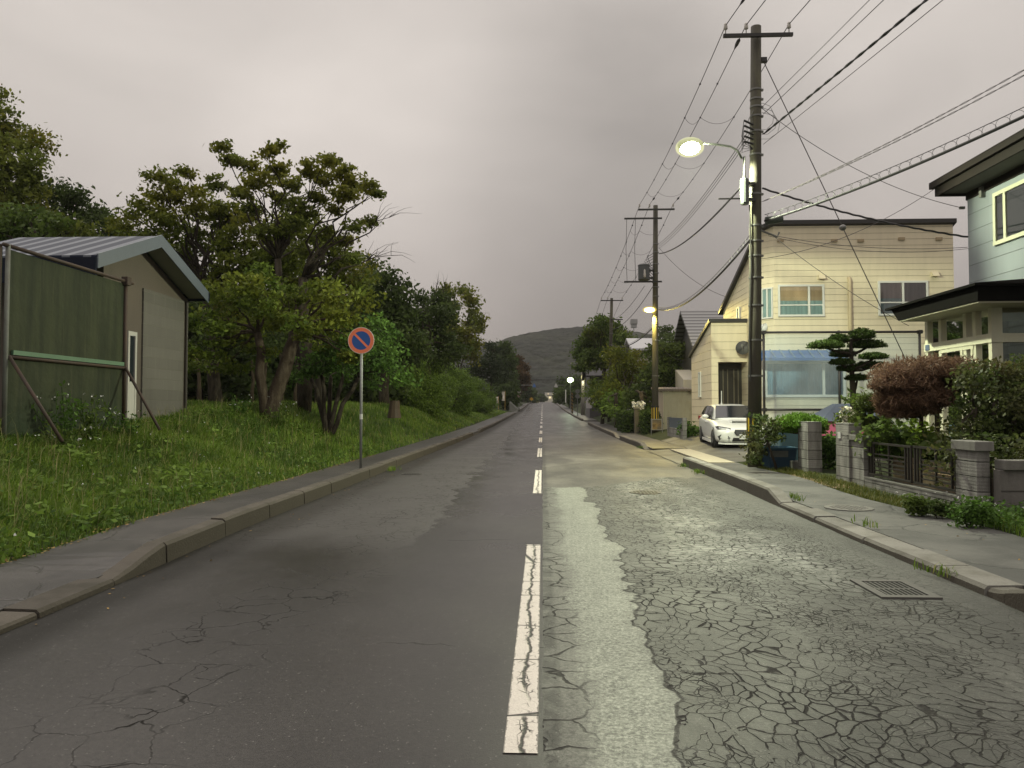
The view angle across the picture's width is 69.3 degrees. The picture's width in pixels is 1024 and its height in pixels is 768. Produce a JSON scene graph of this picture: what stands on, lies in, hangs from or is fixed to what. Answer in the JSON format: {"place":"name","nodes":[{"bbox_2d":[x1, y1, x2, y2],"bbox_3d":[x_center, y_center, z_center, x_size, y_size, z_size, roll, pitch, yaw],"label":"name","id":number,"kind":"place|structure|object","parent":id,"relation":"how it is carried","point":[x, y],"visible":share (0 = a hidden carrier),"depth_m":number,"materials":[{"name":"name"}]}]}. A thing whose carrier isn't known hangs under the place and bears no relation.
{"place":"outdoors","nodes":[
{"label":"outdoors","id":0,"kind":"place"},
{"bbox_2d":[0,396,408,566],"bbox_3d":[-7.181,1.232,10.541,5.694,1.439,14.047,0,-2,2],"label":"grass","id":1,"kind":"structure","parent":0,"point":[50,528],"depth_m":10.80,"materials":[{"name":"plant"}]},
{"bbox_2d":[0,399,449,487],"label":"grass","id":2,"kind":"structure","parent":0,"point":[370,409],"depth_m":19.80,"materials":[{"name":"plant"}]},
{"bbox_2d":[0,412,516,611],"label":"pavement","id":3,"kind":"structure","parent":0,"point":[97,555],"depth_m":7.98,"materials":[{"name":"concrete"}]},
{"bbox_2d":[348,327,373,468],"bbox_3d":[-3.452,0.393,16.946,0.610,3.386,0.083,0,-2,2],"label":"no parking sign","id":4,"kind":"object","parent":3,"relation":"on","point":[361,341],"visible":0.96,"depth_m":16.95,"materials":[{"name":"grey metal"}]},
{"bbox_2d":[377,402,506,435],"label":"grass","id":5,"kind":"structure","parent":0,"point":[450,419],"depth_m":49.62,"materials":[{"name":"plant"}]},
{"bbox_2d":[0,402,1022,562],"bbox_3d":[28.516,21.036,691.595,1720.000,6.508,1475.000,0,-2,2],"label":"ground","id":6,"kind":"structure","parent":0,"point":[659,435],"depth_m":18.80,"materials":[{"name":"plant"}]},
{"bbox_2d":[0,83,68,224],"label":"broadleaf tree","id":7,"kind":"object","parent":6,"relation":"on","point":[27,176],"visible":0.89,"depth_m":30.93,"materials":[{"name":"green plant"}]},
{"bbox_2d":[0,578,113,633],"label":"kerb","id":8,"kind":"structure","parent":6,"relation":"on","point":[18,614],"depth_m":5.66,"materials":[{"name":"concrete"}]},
{"bbox_2d":[0,198,119,240],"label":"broadleaf tree","id":9,"kind":"object","parent":6,"relation":"on","point":[49,223],"visible":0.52,"depth_m":24.84,"materials":[{"name":"green plant"}]},
{"bbox_2d":[31,380,92,441],"bbox_3d":[-7.934,0.570,12.942,0.744,1.291,0.946,-1,-2,32],"label":"tall weed","id":10,"kind":"object","parent":6,"relation":"on","point":[69,411],"visible":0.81,"depth_m":12.95,"materials":[{"name":"green plant"}]},
{"bbox_2d":[35,421,99,447],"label":"tall weed","id":11,"kind":"object","parent":6,"relation":"on","point":[65,438],"visible":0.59,"depth_m":12.17,"materials":[{"name":"green plant"}]},
{"bbox_2d":[1,242,160,442],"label":"green panel fence","id":12,"kind":"object","parent":6,"relation":"on","point":[65,323],"visible":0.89,"depth_m":13.32,"materials":[{"name":"metal"}]},
{"bbox_2d":[23,171,142,236],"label":"broadleaf tree","id":13,"kind":"object","parent":6,"relation":"on","point":[70,200],"visible":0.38,"depth_m":34.62,"materials":[{"name":"green plant"}]},
{"bbox_2d":[70,394,119,439],"bbox_3d":[-7.790,0.714,13.718,0.783,1.039,1.121,0,-2,2],"label":"tall weed","id":14,"kind":"object","parent":6,"relation":"on","point":[89,422],"visible":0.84,"depth_m":13.69,"materials":[{"name":"green plant"}]},
{"bbox_2d":[0,235,209,421],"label":"shed building","id":15,"kind":"structure","parent":6,"relation":"on","point":[166,288],"depth_m":17.89,"materials":[{"name":"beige metal"}]},
{"bbox_2d":[126,331,136,421],"bbox_3d":[-8.867,-0.138,17.241,0.058,2.168,0.368,0,-2,2],"label":"door","id":16,"kind":"structure","parent":15,"relation":"in","point":[131,336],"depth_m":17.23,"materials":[{"name":"metal"}]},
{"bbox_2d":[103,405,146,435],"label":"tall weed","id":17,"kind":"object","parent":6,"relation":"on","point":[129,426],"visible":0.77,"depth_m":14.58,"materials":[{"name":"green plant"}]},
{"bbox_2d":[99,541,165,584],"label":"kerb","id":18,"kind":"structure","parent":6,"relation":"on","point":[146,557],"depth_m":6.90,"materials":[{"name":"concrete"}]},
{"bbox_2d":[97,163,305,401],"bbox_3d":[-12.331,-3.769,29.128,9.752,10.095,5.168,0,-2,2],"label":"maple tree","id":19,"kind":"object","parent":6,"relation":"on","point":[223,217],"visible":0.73,"depth_m":28.44,"materials":[{"name":"green plant"}]},
{"bbox_2d":[187,267,254,400],"bbox_3d":[-16.322,-2.584,38.797,5.479,8.287,7.653,1,-2,-27],"label":"understorey tree","id":20,"kind":"object","parent":6,"relation":"on","point":[192,391],"visible":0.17,"depth_m":37.26,"materials":[{"name":"green plant"}]},
{"bbox_2d":[203,305,287,402],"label":"understorey tree","id":21,"kind":"object","parent":6,"relation":"on","point":[242,383],"visible":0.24,"depth_m":38.72,"materials":[{"name":"green plant"}]},
{"bbox_2d":[188,260,369,420],"bbox_3d":[-7.220,-1.166,22.017,6.438,5.078,3.734,0,-2,2],"label":"maple tree","id":22,"kind":"object","parent":6,"relation":"on","point":[303,326],"visible":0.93,"depth_m":21.76,"materials":[{"name":"green plant"}]},
{"bbox_2d":[201,210,391,403],"bbox_3d":[-9.102,-3.135,30.817,8.880,8.824,5.499,0,-2,2],"label":"maple tree","id":23,"kind":"object","parent":6,"relation":"on","point":[346,276],"visible":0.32,"depth_m":29.68,"materials":[{"name":"green plant"}]},
{"bbox_2d":[202,138,418,413],"bbox_3d":[-7.226,-3.515,25.561,8.298,9.568,3.902,0,-2,2],"label":"maple tree","id":24,"kind":"object","parent":6,"relation":"on","point":[349,188],"visible":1,"depth_m":25.29,"materials":[{"name":"green plant"}]},
{"bbox_2d":[150,432,472,561],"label":"kerb","id":25,"kind":"structure","parent":6,"relation":"on","point":[180,543],"depth_m":10.37,"materials":[{"name":"concrete"}]},
{"bbox_2d":[286,311,423,434],"bbox_3d":[-4.962,-0.222,23.111,5.413,4.274,3.083,-1,-2,26],"label":"bushy tree","id":26,"kind":"object","parent":6,"relation":"on","point":[321,370],"visible":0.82,"depth_m":22.98,"materials":[{"name":"green plant"}]},
{"bbox_2d":[312,323,410,404],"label":"understorey tree","id":27,"kind":"object","parent":6,"relation":"on","point":[370,396],"visible":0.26,"depth_m":41.05,"materials":[{"name":"green plant"}]},
{"bbox_2d":[337,253,438,403],"bbox_3d":[-6.412,-2.812,37.574,5.530,8.554,6.135,0,-2,2],"label":"broadleaf tree","id":28,"kind":"object","parent":6,"relation":"on","point":[397,307],"visible":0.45,"depth_m":36.42,"materials":[{"name":"green plant"}]},
{"bbox_2d":[396,357,455,416],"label":"shrub","id":29,"kind":"object","parent":6,"relation":"on","point":[432,402],"visible":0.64,"depth_m":44.98,"materials":[{"name":"green plant"}]},
{"bbox_2d":[399,274,476,394],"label":"broadleaf tree","id":30,"kind":"object","parent":6,"relation":"on","point":[438,312],"visible":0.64,"depth_m":47.19,"materials":[{"name":"green plant"}]},
{"bbox_2d":[437,362,480,415],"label":"shrub","id":31,"kind":"object","parent":6,"relation":"on","point":[457,380],"visible":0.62,"depth_m":62.15,"materials":[{"name":"green plant"}]},
{"bbox_2d":[431,281,490,369],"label":"poplar tree","id":32,"kind":"object","parent":6,"relation":"on","point":[472,325],"visible":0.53,"depth_m":81.93,"materials":[{"name":"green plant"}]},
{"bbox_2d":[465,374,501,413],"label":"shrub","id":33,"kind":"object","parent":6,"relation":"on","point":[484,401],"visible":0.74,"depth_m":84.73,"materials":[{"name":"green plant"}]},
{"bbox_2d":[462,339,514,410],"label":"broadleaf tree","id":34,"kind":"object","parent":6,"relation":"on","point":[497,371],"visible":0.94,"depth_m":94.12,"materials":[{"name":"green plant"}]},
{"bbox_2d":[488,340,523,409],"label":"conifer tree","id":35,"kind":"object","parent":6,"relation":"on","point":[510,388],"visible":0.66,"depth_m":124.36,"materials":[{"name":"green plant"}]},
{"bbox_2d":[516,354,531,403],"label":"russet tree","id":36,"kind":"object","parent":6,"relation":"on","point":[523,367],"visible":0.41,"depth_m":194.48,"materials":[{"name":"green plant"}]},
{"bbox_2d":[554,373,584,407],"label":"broadleaf tree","id":37,"kind":"object","parent":6,"relation":"on","point":[563,384],"visible":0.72,"depth_m":144.80,"materials":[{"name":"green plant"}]},
{"bbox_2d":[580,376,615,423],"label":"garden tree","id":38,"kind":"object","parent":6,"relation":"on","point":[594,382],"visible":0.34,"depth_m":59.55,"materials":[{"name":"green plant"}]},
{"bbox_2d":[582,367,613,417],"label":"dark house","id":39,"kind":"structure","parent":6,"relation":"on","point":[589,413],"depth_m":79.77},
{"bbox_2d":[568,313,642,416],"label":"broadleaf tree","id":40,"kind":"object","parent":6,"relation":"on","point":[592,340],"visible":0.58,"depth_m":71.95,"materials":[{"name":"green plant"}]},
{"bbox_2d":[594,388,631,427],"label":"garden tree","id":41,"kind":"object","parent":6,"relation":"on","point":[613,406],"visible":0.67,"depth_m":51.65,"materials":[{"name":"green plant"}]},
{"bbox_2d":[590,343,647,403],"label":"garden tree","id":42,"kind":"object","parent":6,"relation":"on","point":[624,361],"visible":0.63,"depth_m":55.36,"materials":[{"name":"green plant"}]},
{"bbox_2d":[614,409,640,432],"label":"hedge","id":43,"kind":"object","parent":6,"relation":"on","point":[624,419],"visible":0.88,"depth_m":42.45,"materials":[{"name":"green plant"}]},
{"bbox_2d":[619,384,651,425],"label":"garden tree","id":44,"kind":"object","parent":6,"relation":"on","point":[635,395],"visible":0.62,"depth_m":45.64,"materials":[{"name":"green plant"}]},
{"bbox_2d":[624,203,674,433],"bbox_3d":[7.153,-3.213,38.494,2.631,12.412,0.739,0,-2,2],"label":"utility pole","id":45,"kind":"object","parent":6,"relation":"on","point":[644,271],"visible":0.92,"depth_m":38.52,"materials":[{"name":"metal"}]},
{"bbox_2d":[636,407,663,434],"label":"hedge","id":46,"kind":"object","parent":6,"relation":"on","point":[645,420],"visible":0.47,"depth_m":39.21,"materials":[{"name":"green plant"}]},
{"bbox_2d":[624,338,677,409],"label":"gabled house","id":47,"kind":"structure","parent":6,"relation":"on","point":[640,344],"depth_m":60.98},
{"bbox_2d":[628,337,685,394],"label":"garden tree","id":48,"kind":"object","parent":6,"relation":"on","point":[667,367],"visible":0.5,"depth_m":46.24,"materials":[{"name":"green plant"}]},
{"bbox_2d":[651,387,691,429],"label":"garden shed","id":49,"kind":"structure","parent":6,"relation":"on","point":[675,402],"depth_m":39.25,"materials":[{"name":"metal"}]},
{"bbox_2d":[667,417,686,438],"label":"block wall","id":50,"kind":"structure","parent":6,"relation":"on","point":[672,425],"depth_m":32.35,"materials":[{"name":"concrete"}]},
{"bbox_2d":[673,310,722,388],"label":"grey house","id":51,"kind":"structure","parent":6,"relation":"on","point":[691,324],"depth_m":45.02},
{"bbox_2d":[683,457,792,506],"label":"kerb","id":52,"kind":"structure","parent":6,"relation":"on","point":[772,494],"depth_m":13.88,"materials":[{"name":"concrete"}]},
{"bbox_2d":[718,22,792,467],"bbox_3d":[5.989,-3.291,18.241,1.835,11.240,0.469,0,-2,2],"label":"utility pole","id":53,"kind":"object","parent":6,"relation":"on","point":[755,277],"visible":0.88,"depth_m":18.18,"materials":[{"name":"concrete"}]},
{"bbox_2d":[659,235,749,310],"bbox_3d":[6.752,-3.674,28.382,0.103,1.317,20.430,0,-2,5],"label":"bundled cable","id":54,"kind":"object","parent":53,"relation":"attached to","point":[725,268],"visible":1,"depth_m":22.70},
{"bbox_2d":[677,137,755,205],"bbox_3d":[4.992,-5.232,18.191,1.930,1.682,0.560,0,-2,2],"label":"street lamp","id":55,"kind":"object","parent":53,"relation":"attached to","point":[689,145],"visible":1,"depth_m":18.11,"materials":[{"name":"grey metal"}]},
{"bbox_2d":[764,62,903,355],"bbox_3d":[8.511,-3.066,18.217,4.500,9.893,0.170,0,-2,2],"label":"stay wire","id":56,"kind":"object","parent":53,"relation":"attached to","point":[842,227],"visible":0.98,"depth_m":18.25,"materials":[{"name":"grey metal"}]},
{"bbox_2d":[762,0,927,134],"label":"twisted cable","id":57,"kind":"object","parent":53,"relation":"attached to","point":[913,10],"visible":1,"depth_m":14.19,"materials":[{"name":"rubber"}]},
{"bbox_2d":[762,187,967,237],"bbox_3d":[8.561,-4.184,18.035,4.804,1.353,0.048,0,-2,5],"label":"service cable","id":58,"kind":"object","parent":53,"relation":"attached to","point":[849,213],"visible":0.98,"depth_m":18.00,"materials":[{"name":"rubber"}]},
{"bbox_2d":[764,107,1023,221],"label":"bundled cable","id":59,"kind":"object","parent":53,"relation":"attached to","point":[1010,122],"visible":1,"depth_m":14.12,"materials":[{"name":"rubber"}]},
{"bbox_2d":[738,412,786,469],"bbox_3d":[5.792,1.421,17.137,1.104,1.559,1.938,-1,-2,15],"label":"climbing shrub","id":60,"kind":"object","parent":6,"relation":"on","point":[771,434],"visible":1,"depth_m":16.81,"materials":[{"name":"green plant"}]},
{"bbox_2d":[762,446,797,468],"bbox_3d":[6.391,1.772,17.803,0.720,0.525,0.760,0,-2,2],"label":"storage bin","id":61,"kind":"object","parent":6,"relation":"on","point":[784,456],"visible":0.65,"depth_m":17.47,"materials":[{"name":"blue plastic"}]},
{"bbox_2d":[770,411,831,461],"bbox_3d":[6.657,1.311,17.054,1.213,1.410,1.143,1,-2,-38],"label":"round topiary","id":62,"kind":"object","parent":6,"relation":"on","point":[793,422],"visible":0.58,"depth_m":16.90,"materials":[{"name":"green plant"}]},
{"bbox_2d":[798,421,821,472],"bbox_3d":[6.636,1.452,16.496,0.300,1.226,0.617,0,-2,2],"label":"gate post","id":63,"kind":"object","parent":6,"relation":"on","point":[810,444],"visible":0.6,"depth_m":16.20,"materials":[{"name":"concrete"}]},
{"bbox_2d":[688,218,956,427],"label":"yellow house","id":64,"kind":"structure","parent":6,"relation":"on","point":[799,293],"depth_m":26.66,"materials":[{"name":"beige"}]},
{"bbox_2d":[718,363,741,403],"bbox_3d":[8.880,0.438,29.803,1.450,2.541,0.113,0,-2,2],"label":"door","id":65,"kind":"structure","parent":64,"relation":"in","point":[729,374],"depth_m":29.78,"materials":[{"name":"brown wood"}]},
{"bbox_2d":[762,287,772,318],"bbox_3d":[9.292,-2.933,26.933,0.160,1.120,0.440,2,-3,-43],"label":"window","id":66,"kind":"structure","parent":64,"relation":"in","point":[767,293],"depth_m":26.90,"materials":[{"name":"white glass"}]},
{"bbox_2d":[778,284,824,316],"bbox_3d":[10.413,-3.006,26.670,1.644,1.157,0.067,0,-2,2],"label":"window","id":67,"kind":"structure","parent":64,"relation":"in","point":[794,300],"depth_m":26.69,"materials":[{"name":"white glass"}]},
{"bbox_2d":[765,361,845,396],"bbox_3d":[10.514,-0.176,26.573,2.866,1.298,0.067,0,-2,2],"label":"window","id":68,"kind":"structure","parent":64,"relation":"in","point":[790,378],"depth_m":26.60,"materials":[{"name":"white glass"}]},
{"bbox_2d":[877,281,928,315],"bbox_3d":[14.008,-3.073,26.524,1.756,1.250,0.067,0,-2,2],"label":"window","id":69,"kind":"structure","parent":64,"relation":"in","point":[890,294],"depth_m":26.56,"materials":[{"name":"white glass"}]},
{"bbox_2d":[822,431,835,468],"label":"garden plant","id":70,"kind":"object","parent":6,"relation":"on","point":[828,447],"visible":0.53,"depth_m":17.12,"materials":[{"name":"green plant"}]},
{"bbox_2d":[762,330,922,414],"bbox_3d":[11.013,0.169,24.956,5.564,3.959,0.160,0,-2,2],"label":"windbreak frame","id":71,"kind":"object","parent":6,"relation":"on","point":[918,332],"visible":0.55,"depth_m":24.96,"materials":[{"name":"grey"}]},
{"bbox_2d":[805,327,889,408],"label":"cloud pruned pine","id":72,"kind":"object","parent":6,"relation":"on","point":[861,338],"visible":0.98,"depth_m":17.99,"materials":[{"name":"green plant"}]},
{"bbox_2d":[836,423,860,481],"bbox_3d":[6.496,1.373,14.293,0.240,1.242,0.620,0,-2,2],"label":"gate post","id":73,"kind":"object","parent":6,"relation":"on","point":[843,457],"visible":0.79,"depth_m":14.19,"materials":[{"name":"concrete"}]},
{"bbox_2d":[812,404,891,457],"bbox_3d":[9.758,1.358,21.634,2.140,1.564,1.500,0,-2,2],"label":"parasol","id":74,"kind":"object","parent":6,"relation":"on","point":[827,412],"visible":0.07,"depth_m":21.24,"materials":[{"name":"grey fabric"}]},
{"bbox_2d":[832,387,877,426],"bbox_3d":[7.790,1.134,16.692,0.984,2.137,2.344,-1,-2,27],"label":"garden shrub","id":75,"kind":"object","parent":6,"relation":"on","point":[852,399],"visible":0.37,"depth_m":16.20,"materials":[{"name":"green plant"}]},
{"bbox_2d":[848,435,875,485],"bbox_3d":[6.472,1.460,13.711,0.240,1.026,0.647,0,-2,2],"label":"gate post","id":76,"kind":"object","parent":6,"relation":"on","point":[859,466],"visible":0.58,"depth_m":13.62,"materials":[{"name":"concrete"}]},
{"bbox_2d":[847,390,885,433],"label":"round topiary","id":77,"kind":"object","parent":6,"relation":"on","point":[864,399],"visible":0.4,"depth_m":14.23,"materials":[{"name":"green plant"}]},
{"bbox_2d":[850,414,913,479],"bbox_3d":[6.780,1.207,13.302,1.170,1.364,0.700,0,-2,2],"label":"garden plant","id":78,"kind":"object","parent":6,"relation":"on","point":[884,434],"visible":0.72,"depth_m":13.21,"materials":[{"name":"green plant"}]},
{"bbox_2d":[780,502,1022,595],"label":"kerb","id":79,"kind":"structure","parent":6,"relation":"on","point":[977,580],"depth_m":7.47,"materials":[{"name":"concrete"}]},
{"bbox_2d":[864,476,955,503],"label":"block wall","id":80,"kind":"structure","parent":6,"relation":"on","point":[900,488],"depth_m":11.93,"materials":[{"name":"concrete"}]},
{"bbox_2d":[868,442,912,482],"bbox_3d":[6.416,1.312,12.603,0.040,0.595,1.560,0,-2,2],"label":"iron fence panel","id":81,"kind":"object","parent":80,"relation":"on","point":[908,468],"visible":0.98,"depth_m":12.46,"materials":[{"name":"metal"}]},
{"bbox_2d":[913,446,955,491],"bbox_3d":[6.354,1.257,11.100,0.040,0.605,1.290,0,-2,2],"label":"iron fence panel","id":82,"kind":"object","parent":80,"relation":"on","point":[917,479],"visible":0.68,"depth_m":11.24,"materials":[{"name":"metal"}]},
{"bbox_2d":[900,492,936,515],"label":"verge bush","id":83,"kind":"object","parent":6,"relation":"on","point":[916,504],"visible":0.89,"depth_m":9.85,"materials":[{"name":"green plant"}]},
{"bbox_2d":[893,455,954,492],"bbox_3d":[6.792,1.478,11.896,0.030,0.486,2.790,0,-2,2],"label":"board fence","id":84,"kind":"object","parent":6,"relation":"on","point":[928,472],"visible":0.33,"depth_m":12.13,"materials":[{"name":"wood"}]},
{"bbox_2d":[865,352,985,476],"bbox_3d":[7.214,0.643,12.901,2.332,2.464,1.736,0,-2,2],"label":"laceleaf maple","id":85,"kind":"object","parent":6,"relation":"on","point":[912,387],"visible":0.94,"depth_m":12.44,"materials":[{"name":"brown plant"}]},
{"bbox_2d":[898,431,961,472],"bbox_3d":[7.017,1.315,12.353,0.693,1.082,1.472,0,-2,2],"label":"garden plant","id":86,"kind":"object","parent":6,"relation":"on","point":[930,437],"visible":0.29,"depth_m":12.28,"materials":[{"name":"green plant"}]},
{"bbox_2d":[923,498,958,518],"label":"verge bush","id":87,"kind":"object","parent":6,"relation":"on","point":[939,508],"visible":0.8,"depth_m":9.60,"materials":[{"name":"green plant"}]},
{"bbox_2d":[885,128,1023,458],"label":"blue house","id":88,"kind":"structure","parent":6,"relation":"on","point":[980,315],"depth_m":16.18,"materials":[{"name":"wood"}]},
{"bbox_2d":[992,179,1023,245],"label":"window","id":89,"kind":"structure","parent":88,"relation":"in","point":[1008,222],"depth_m":16.65,"materials":[{"name":"white glass"}]},
{"bbox_2d":[915,431,1023,504],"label":"garden plant","id":90,"kind":"object","parent":6,"relation":"on","point":[1003,454],"visible":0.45,"depth_m":10.58,"materials":[{"name":"green plant"}]},
{"bbox_2d":[951,440,993,505],"bbox_3d":[6.310,1.317,10.147,0.250,1.079,0.593,0,-2,2],"label":"gate post","id":91,"kind":"object","parent":6,"relation":"on","point":[973,469],"visible":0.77,"depth_m":9.98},
{"bbox_2d":[922,353,1023,497],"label":"camellia bush","id":92,"kind":"object","parent":6,"relation":"on","point":[1005,386],"visible":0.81,"depth_m":11.55,"materials":[{"name":"green plant"}]},
{"bbox_2d":[945,494,1005,528],"bbox_3d":[5.568,1.565,8.934,0.592,0.463,0.349,0,-2,2],"label":"verge bush","id":93,"kind":"object","parent":6,"relation":"on","point":[976,514],"visible":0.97,"depth_m":8.87,"materials":[{"name":"green plant"}]},
{"bbox_2d":[944,503,1023,537],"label":"grass","id":94,"kind":"structure","parent":6,"relation":"on","point":[1012,530],"depth_m":8.80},
{"bbox_2d":[953,499,1023,532],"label":"ground cover","id":95,"kind":"object","parent":6,"relation":"on","point":[1009,512],"visible":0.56,"depth_m":8.91,"materials":[{"name":"green plant"}]},
{"bbox_2d":[987,587,1023,611],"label":"kerb","id":96,"kind":"structure","parent":6,"relation":"on","point":[1012,597],"depth_m":5.74,"materials":[{"name":"grey concrete"}]},
{"bbox_2d":[993,459,1023,510],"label":"block wall","id":97,"kind":"structure","parent":6,"relation":"on","point":[1008,477],"depth_m":9.68,"materials":[{"name":"concrete"}]},
{"bbox_2d":[0,402,1023,767],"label":"road","id":98,"kind":"structure","parent":0,"point":[688,618],"depth_m":4.86,"materials":[{"name":"asphalt"}]},
{"bbox_2d":[503,545,540,752],"bbox_3d":[0.141,1.716,5.786,0.156,0.001,5.020,0,-2,2],"label":"line","id":99,"kind":"object","parent":98,"relation":"on","point":[521,732],"visible":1,"depth_m":4.31,"materials":[{"name":"paint"}]},
{"bbox_2d":[850,579,942,599],"bbox_3d":[3.222,1.753,6.248,0.480,0.066,0.620,0,-2,2],"label":"storm drain","id":100,"kind":"object","parent":98,"relation":"on","point":[891,589],"visible":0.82,"depth_m":6.21,"materials":[{"name":"metal"}]},
{"bbox_2d":[0,0,1023,345],"label":"sky","id":101,"kind":"structure","parent":0,"point":[522,136],"materials":[{"name":"grey"}]},
{"bbox_2d":[442,326,661,400],"bbox_3d":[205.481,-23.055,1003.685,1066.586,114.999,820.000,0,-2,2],"label":"hill","id":102,"kind":"structure","parent":0,"point":[545,354],"depth_m":853.29,"materials":[{"name":"plant"}]},
{"bbox_2d":[594,423,684,449],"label":"pavement","id":103,"kind":"structure","parent":0,"point":[650,443],"depth_m":34.10,"materials":[{"name":"concrete"}]},
{"bbox_2d":[646,433,880,463],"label":"driveway","id":104,"kind":"structure","parent":0,"point":[728,452],"depth_m":24.67,"materials":[{"name":"concrete"}]},
{"bbox_2d":[698,391,767,447],"bbox_3d":[7.911,1.246,26.772,2.230,2.000,4.717,0,-1,6],"label":"parked car","id":105,"kind":"object","parent":104,"relation":"on","point":[721,424],"visible":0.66,"depth_m":25.86,"materials":[{"name":"white paint"}]},
{"bbox_2d":[710,462,1023,588],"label":"pavement","id":106,"kind":"structure","parent":0,"point":[998,552],"depth_m":8.82,"materials":[{"name":"concrete"}]},
{"bbox_2d":[670,449,734,462],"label":"concrete slab","id":107,"kind":"structure","parent":106,"relation":"on","point":[708,458],"depth_m":21.76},
{"bbox_2d":[743,461,995,522],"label":"grass","id":108,"kind":"structure","parent":0,"point":[856,488],"depth_m":13.34,"materials":[{"name":"plant"}]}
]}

